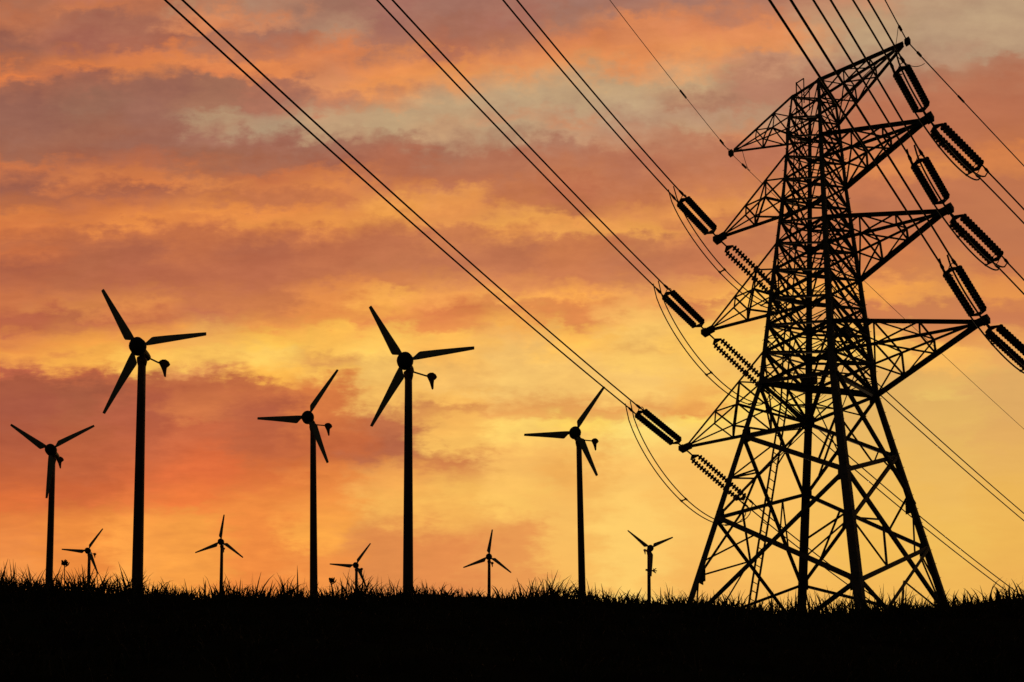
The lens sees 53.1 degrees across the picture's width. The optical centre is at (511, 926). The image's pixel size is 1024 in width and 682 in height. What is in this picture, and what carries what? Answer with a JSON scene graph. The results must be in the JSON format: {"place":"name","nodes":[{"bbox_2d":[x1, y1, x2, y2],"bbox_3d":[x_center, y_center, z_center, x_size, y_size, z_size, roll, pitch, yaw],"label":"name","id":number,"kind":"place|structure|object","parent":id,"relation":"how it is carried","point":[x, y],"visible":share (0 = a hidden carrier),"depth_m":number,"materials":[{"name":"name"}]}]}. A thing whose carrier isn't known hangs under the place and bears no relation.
{"place":"outdoors","nodes":[
{"label":"outdoors","id":0,"kind":"place"},
{"bbox_2d":[0,559,1023,681],"bbox_3d":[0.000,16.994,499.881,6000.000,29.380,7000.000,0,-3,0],"label":"hillside","id":1,"kind":"structure","parent":0,"point":[362,659],"depth_m":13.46,"materials":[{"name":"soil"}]},
{"bbox_2d":[10,424,94,588],"bbox_3d":[-18.365,-15.975,41.153,3.490,8.332,1.226,0,-3,0],"label":"wind turbine","id":2,"kind":"object","parent":1,"relation":"on","point":[51,452],"visible":0.88,"depth_m":40.84,"materials":[{"name":"paint"}]},
{"bbox_2d":[61,559,69,599],"bbox_3d":[-7.690,-5.932,17.593,0.130,0.750,0.116,3,-4,-38],"label":"seed head plant","id":3,"kind":"object","parent":1,"relation":"on","point":[64,563],"visible":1,"depth_m":17.58,"materials":[{"name":"black plant"}]},
{"bbox_2d":[62,528,102,584],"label":"wind turbine","id":4,"kind":"object","parent":1,"relation":"on","point":[88,552],"visible":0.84,"depth_m":76.28,"materials":[{"name":"paint"}]},
{"bbox_2d":[101,289,205,590],"bbox_3d":[-9.480,-12.663,27.683,3.090,9.059,1.456,0,-3,7],"label":"wind turbine","id":5,"kind":"object","parent":1,"relation":"on","point":[137,346],"visible":0.93,"depth_m":27.33,"materials":[{"name":"paint"}]},
{"bbox_2d":[195,515,242,592],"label":"wind turbine","id":6,"kind":"object","parent":1,"relation":"on","point":[220,542],"visible":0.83,"depth_m":73.55,"materials":[{"name":"paint"}]},
{"bbox_2d":[257,369,338,596],"bbox_3d":[-7.865,-15.496,37.783,3.114,9.510,1.636,0,-3,0],"label":"wind turbine","id":7,"kind":"object","parent":1,"relation":"on","point":[306,417],"visible":0.93,"depth_m":37.38,"materials":[{"name":"paint"}]},
{"bbox_2d":[329,577,336,604],"bbox_3d":[-3.094,-5.735,17.573,0.127,0.547,0.116,-3,-4,40],"label":"seed head plant","id":8,"kind":"object","parent":1,"relation":"on","point":[331,581],"visible":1,"depth_m":17.57,"materials":[{"name":"black plant"}]},
{"bbox_2d":[330,543,370,588],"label":"wind turbine","id":9,"kind":"object","parent":1,"relation":"on","point":[355,565],"visible":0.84,"depth_m":77.34,"materials":[{"name":"paint"}]},
{"bbox_2d":[369,306,473,593],"bbox_3d":[-2.390,-12.765,28.587,3.060,9.118,1.510,-1,-3,10],"label":"wind turbine","id":10,"kind":"object","parent":1,"relation":"on","point":[405,360],"visible":0.96,"depth_m":28.24,"materials":[{"name":"paint"}]},
{"bbox_2d":[463,529,510,596],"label":"wind turbine","id":11,"kind":"object","parent":1,"relation":"on","point":[488,557],"visible":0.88,"depth_m":73.39,"materials":[{"name":"paint"}]},
{"bbox_2d":[524,386,604,595],"bbox_3d":[2.005,-15.789,39.488,3.079,9.493,1.632,0,-3,0],"label":"wind turbine","id":12,"kind":"object","parent":1,"relation":"on","point":[574,432],"visible":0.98,"depth_m":39.10,"materials":[{"name":"paint"}]},
{"bbox_2d":[628,530,672,601],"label":"wind turbine","id":13,"kind":"object","parent":1,"relation":"on","point":[649,550],"visible":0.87,"depth_m":70.67,"materials":[{"name":"paint"}]},
{"bbox_2d":[678,26,990,610],"bbox_3d":[18.039,-31.686,61.366,19.706,41.801,16.832,-3,-4,36],"label":"lattice pylon","id":14,"kind":"object","parent":1,"relation":"on","point":[808,386],"visible":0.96,"depth_m":61.54,"materials":[{"name":"metal"}]},
{"bbox_2d":[628,404,682,446],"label":"insulator set","id":15,"kind":"object","parent":14,"relation":"attached to","point":[659,423],"visible":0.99,"depth_m":65.91,"materials":[{"name":"ceramic"}]},
{"bbox_2d":[164,0,628,407],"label":"conductor","id":16,"kind":"object","parent":15,"relation":"attached to","point":[297,120],"visible":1,"depth_m":46.85,"materials":[{"name":"metal"}]},
{"bbox_2d":[181,0,636,404],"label":"conductor","id":17,"kind":"object","parent":15,"relation":"attached to","point":[312,120],"visible":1,"depth_m":46.79,"materials":[{"name":"metal"}]},
{"bbox_2d":[610,0,729,151],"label":"earth wire","id":18,"kind":"object","parent":14,"relation":"attached to","point":[683,94],"visible":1,"depth_m":61.60,"materials":[{"name":"metal"}]},
{"bbox_2d":[656,285,704,330],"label":"insulator set","id":19,"kind":"object","parent":14,"relation":"attached to","point":[685,305],"visible":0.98,"depth_m":65.27,"materials":[{"name":"ceramic"}]},
{"bbox_2d":[376,0,656,288],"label":"conductor","id":20,"kind":"object","parent":19,"relation":"attached to","point":[460,88],"visible":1,"depth_m":51.80,"materials":[{"name":"metal"}]},
{"bbox_2d":[392,0,664,284],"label":"conductor","id":21,"kind":"object","parent":19,"relation":"attached to","point":[475,89],"visible":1,"depth_m":51.80,"materials":[{"name":"metal"}]},
{"bbox_2d":[671,190,716,237],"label":"insulator set","id":22,"kind":"object","parent":14,"relation":"attached to","point":[701,214],"visible":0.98,"depth_m":65.08,"materials":[{"name":"ceramic"}]},
{"bbox_2d":[502,0,671,195],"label":"conductor","id":23,"kind":"object","parent":22,"relation":"attached to","point":[558,66],"visible":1,"depth_m":55.82,"materials":[{"name":"metal"}]},
{"bbox_2d":[516,0,679,190],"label":"conductor","id":24,"kind":"object","parent":22,"relation":"attached to","point":[571,66],"visible":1,"depth_m":55.76,"materials":[{"name":"metal"}]},
{"bbox_2d":[687,451,753,506],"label":"insulator set","id":25,"kind":"object","parent":14,"relation":"attached to","point":[693,456],"visible":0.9,"depth_m":70.41,"materials":[{"name":"ceramic"}]},
{"bbox_2d":[625,401,752,525],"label":"jumper loop","id":26,"kind":"object","parent":25,"relation":"hanging from","point":[686,499],"visible":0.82,"depth_m":65.65,"materials":[{"name":"metal"}]},
{"bbox_2d":[753,504,868,593],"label":"conductor","id":27,"kind":"object","parent":25,"relation":"attached to","point":[799,541],"visible":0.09,"depth_m":75.20,"materials":[{"name":"metal"}]},
{"bbox_2d":[748,507,883,609],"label":"conductor","id":28,"kind":"object","parent":25,"relation":"attached to","point":[798,547],"visible":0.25,"depth_m":75.72,"materials":[{"name":"metal"}]},
{"bbox_2d":[709,334,775,393],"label":"insulator set","id":29,"kind":"object","parent":14,"relation":"attached to","point":[715,341],"visible":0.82,"depth_m":69.47,"materials":[{"name":"ceramic"}]},
{"bbox_2d":[653,281,774,405],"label":"jumper loop","id":30,"kind":"object","parent":29,"relation":"hanging from","point":[711,372],"visible":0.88,"depth_m":65.38,"materials":[{"name":"metal"}]},
{"bbox_2d":[770,394,1006,590],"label":"conductor","id":31,"kind":"object","parent":29,"relation":"attached to","point":[895,503],"visible":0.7,"depth_m":81.15,"materials":[{"name":"metal"}]},
{"bbox_2d":[775,391,1019,593],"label":"conductor","id":32,"kind":"object","parent":29,"relation":"attached to","point":[902,502],"visible":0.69,"depth_m":82.17,"materials":[{"name":"metal"}]},
{"bbox_2d":[721,241,780,301],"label":"insulator set","id":33,"kind":"object","parent":14,"relation":"attached to","point":[727,248],"visible":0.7,"depth_m":68.96,"materials":[{"name":"ceramic"}]},
{"bbox_2d":[668,186,784,308],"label":"jumper loop","id":34,"kind":"object","parent":33,"relation":"hanging from","point":[724,269],"visible":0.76,"depth_m":65.13,"materials":[{"name":"metal"}]},
{"bbox_2d":[781,303,1023,520],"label":"conductor","id":35,"kind":"object","parent":33,"relation":"attached to","point":[931,440],"visible":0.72,"depth_m":83.26,"materials":[{"name":"metal"}]},
{"bbox_2d":[799,311,1023,513],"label":"conductor","id":36,"kind":"object","parent":33,"relation":"attached to","point":[937,437],"visible":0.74,"depth_m":82.53,"materials":[{"name":"metal"}]},
{"bbox_2d":[734,156,1023,428],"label":"earth wire","id":37,"kind":"object","parent":14,"relation":"attached to","point":[743,165],"visible":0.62,"depth_m":77.82,"materials":[{"name":"metal"}]},
{"bbox_2d":[885,0,906,40],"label":"earth wire","id":38,"kind":"object","parent":14,"relation":"attached to","point":[900,28],"visible":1,"depth_m":57.73,"materials":[{"name":"metal"}]},
{"bbox_2d":[889,56,929,116],"bbox_3d":[21.833,-45.634,55.927,0.960,0.935,5.462,-3,-4,38],"label":"insulator set","id":39,"kind":"object","parent":14,"relation":"attached to","point":[915,83],"visible":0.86,"depth_m":55.68,"materials":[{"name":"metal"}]},
{"bbox_2d":[852,0,888,61],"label":"conductor","id":40,"kind":"object","parent":39,"relation":"attached to","point":[868,25],"visible":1,"depth_m":51.56,"materials":[{"name":"metal"}]},
{"bbox_2d":[867,0,900,57],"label":"conductor","id":41,"kind":"object","parent":39,"relation":"attached to","point":[882,24],"visible":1,"depth_m":51.48,"materials":[{"name":"metal"}]},
{"bbox_2d":[907,149,949,204],"bbox_3d":[22.401,-39.756,54.770,0.960,0.954,5.862,-3,-4,38],"label":"insulator set","id":42,"kind":"object","parent":14,"relation":"attached to","point":[935,176],"visible":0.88,"depth_m":54.48,"materials":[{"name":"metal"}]},
{"bbox_2d":[812,0,907,155],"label":"conductor","id":43,"kind":"object","parent":42,"relation":"attached to","point":[851,61],"visible":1,"depth_m":46.78,"materials":[{"name":"metal"}]},
{"bbox_2d":[830,0,919,150],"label":"conductor","id":44,"kind":"object","parent":42,"relation":"attached to","point":[867,61],"visible":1,"depth_m":46.84,"materials":[{"name":"metal"}]},
{"bbox_2d":[930,122,988,177],"bbox_3d":[26.266,-45.948,60.382,6.554,0.678,1.020,3,-4,-39],"label":"insulator set","id":45,"kind":"object","parent":14,"relation":"attached to","point":[951,134],"visible":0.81,"depth_m":60.30,"materials":[{"name":"ceramic"}]},
{"bbox_2d":[888,51,987,180],"bbox_3d":[24.283,-45.096,57.850,0.496,2.083,12.797,-3,-5,45],"label":"jumper loop","id":46,"kind":"object","parent":45,"relation":"hanging from","point":[942,138],"visible":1,"depth_m":56.46,"materials":[{"name":"metal"}]},
{"bbox_2d":[980,178,1023,223],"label":"conductor","id":47,"kind":"object","parent":45,"relation":"attached to","point":[1013,212],"visible":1,"depth_m":64.50,"materials":[{"name":"metal"}]},
{"bbox_2d":[988,172,1023,209],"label":"conductor","id":48,"kind":"object","parent":45,"relation":"attached to","point":[996,180],"visible":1,"depth_m":63.61,"materials":[{"name":"metal"}]},
{"bbox_2d":[940,259,986,319],"bbox_3d":[23.363,-32.593,52.758,0.960,1.010,6.861,-3,-4,38],"label":"insulator set","id":49,"kind":"object","parent":14,"relation":"attached to","point":[969,286],"visible":0.93,"depth_m":52.37,"materials":[{"name":"ceramic"}]},
{"bbox_2d":[768,0,939,263],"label":"conductor","id":50,"kind":"object","parent":49,"relation":"attached to","point":[838,105],"visible":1,"depth_m":40.13,"materials":[{"name":"metal"}]},
{"bbox_2d":[789,0,952,259],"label":"conductor","id":51,"kind":"object","parent":49,"relation":"attached to","point":[856,104],"visible":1,"depth_m":40.17,"materials":[{"name":"metal"}]},
{"bbox_2d":[910,44,1023,165],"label":"earth wire","id":52,"kind":"object","parent":14,"relation":"attached to","point":[958,96],"visible":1,"depth_m":63.18,"materials":[{"name":"metal"}]},
{"bbox_2d":[949,213,1008,267],"bbox_3d":[26.958,-39.814,59.367,6.553,0.678,1.020,3,-4,-39],"label":"insulator set","id":53,"kind":"object","parent":14,"relation":"attached to","point":[984,238],"visible":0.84,"depth_m":59.30,"materials":[{"name":"ceramic"}]},
{"bbox_2d":[906,145,1006,270],"bbox_3d":[24.850,-39.074,56.684,0.496,1.798,13.191,-3,-5,44],"label":"jumper loop","id":54,"kind":"object","parent":53,"relation":"hanging from","point":[962,230],"visible":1,"depth_m":55.34,"materials":[{"name":"metal"}]},
{"bbox_2d":[999,269,1023,294],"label":"conductor","id":55,"kind":"object","parent":53,"relation":"attached to","point":[1020,290],"visible":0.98,"depth_m":62.76,"materials":[{"name":"metal"}]},
{"bbox_2d":[1008,264,1023,280],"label":"conductor","id":56,"kind":"object","parent":53,"relation":"attached to","point":[1021,277],"visible":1,"depth_m":61.93,"materials":[{"name":"metal"}]},
{"bbox_2d":[985,324,1023,368],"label":"insulator set","id":57,"kind":"object","parent":14,"relation":"attached to","point":[1010,337],"visible":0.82,"depth_m":57.23,"materials":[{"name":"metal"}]},
{"bbox_2d":[939,254,1023,373],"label":"jumper loop","id":58,"kind":"object","parent":57,"relation":"hanging from","point":[985,323],"visible":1,"depth_m":52.58,"materials":[{"name":"metal"}]},
{"bbox_2d":[0,0,1023,611],"label":"sky","id":59,"kind":"structure","parent":0,"point":[140,165],"materials":[{"name":"orange"}]}
]}

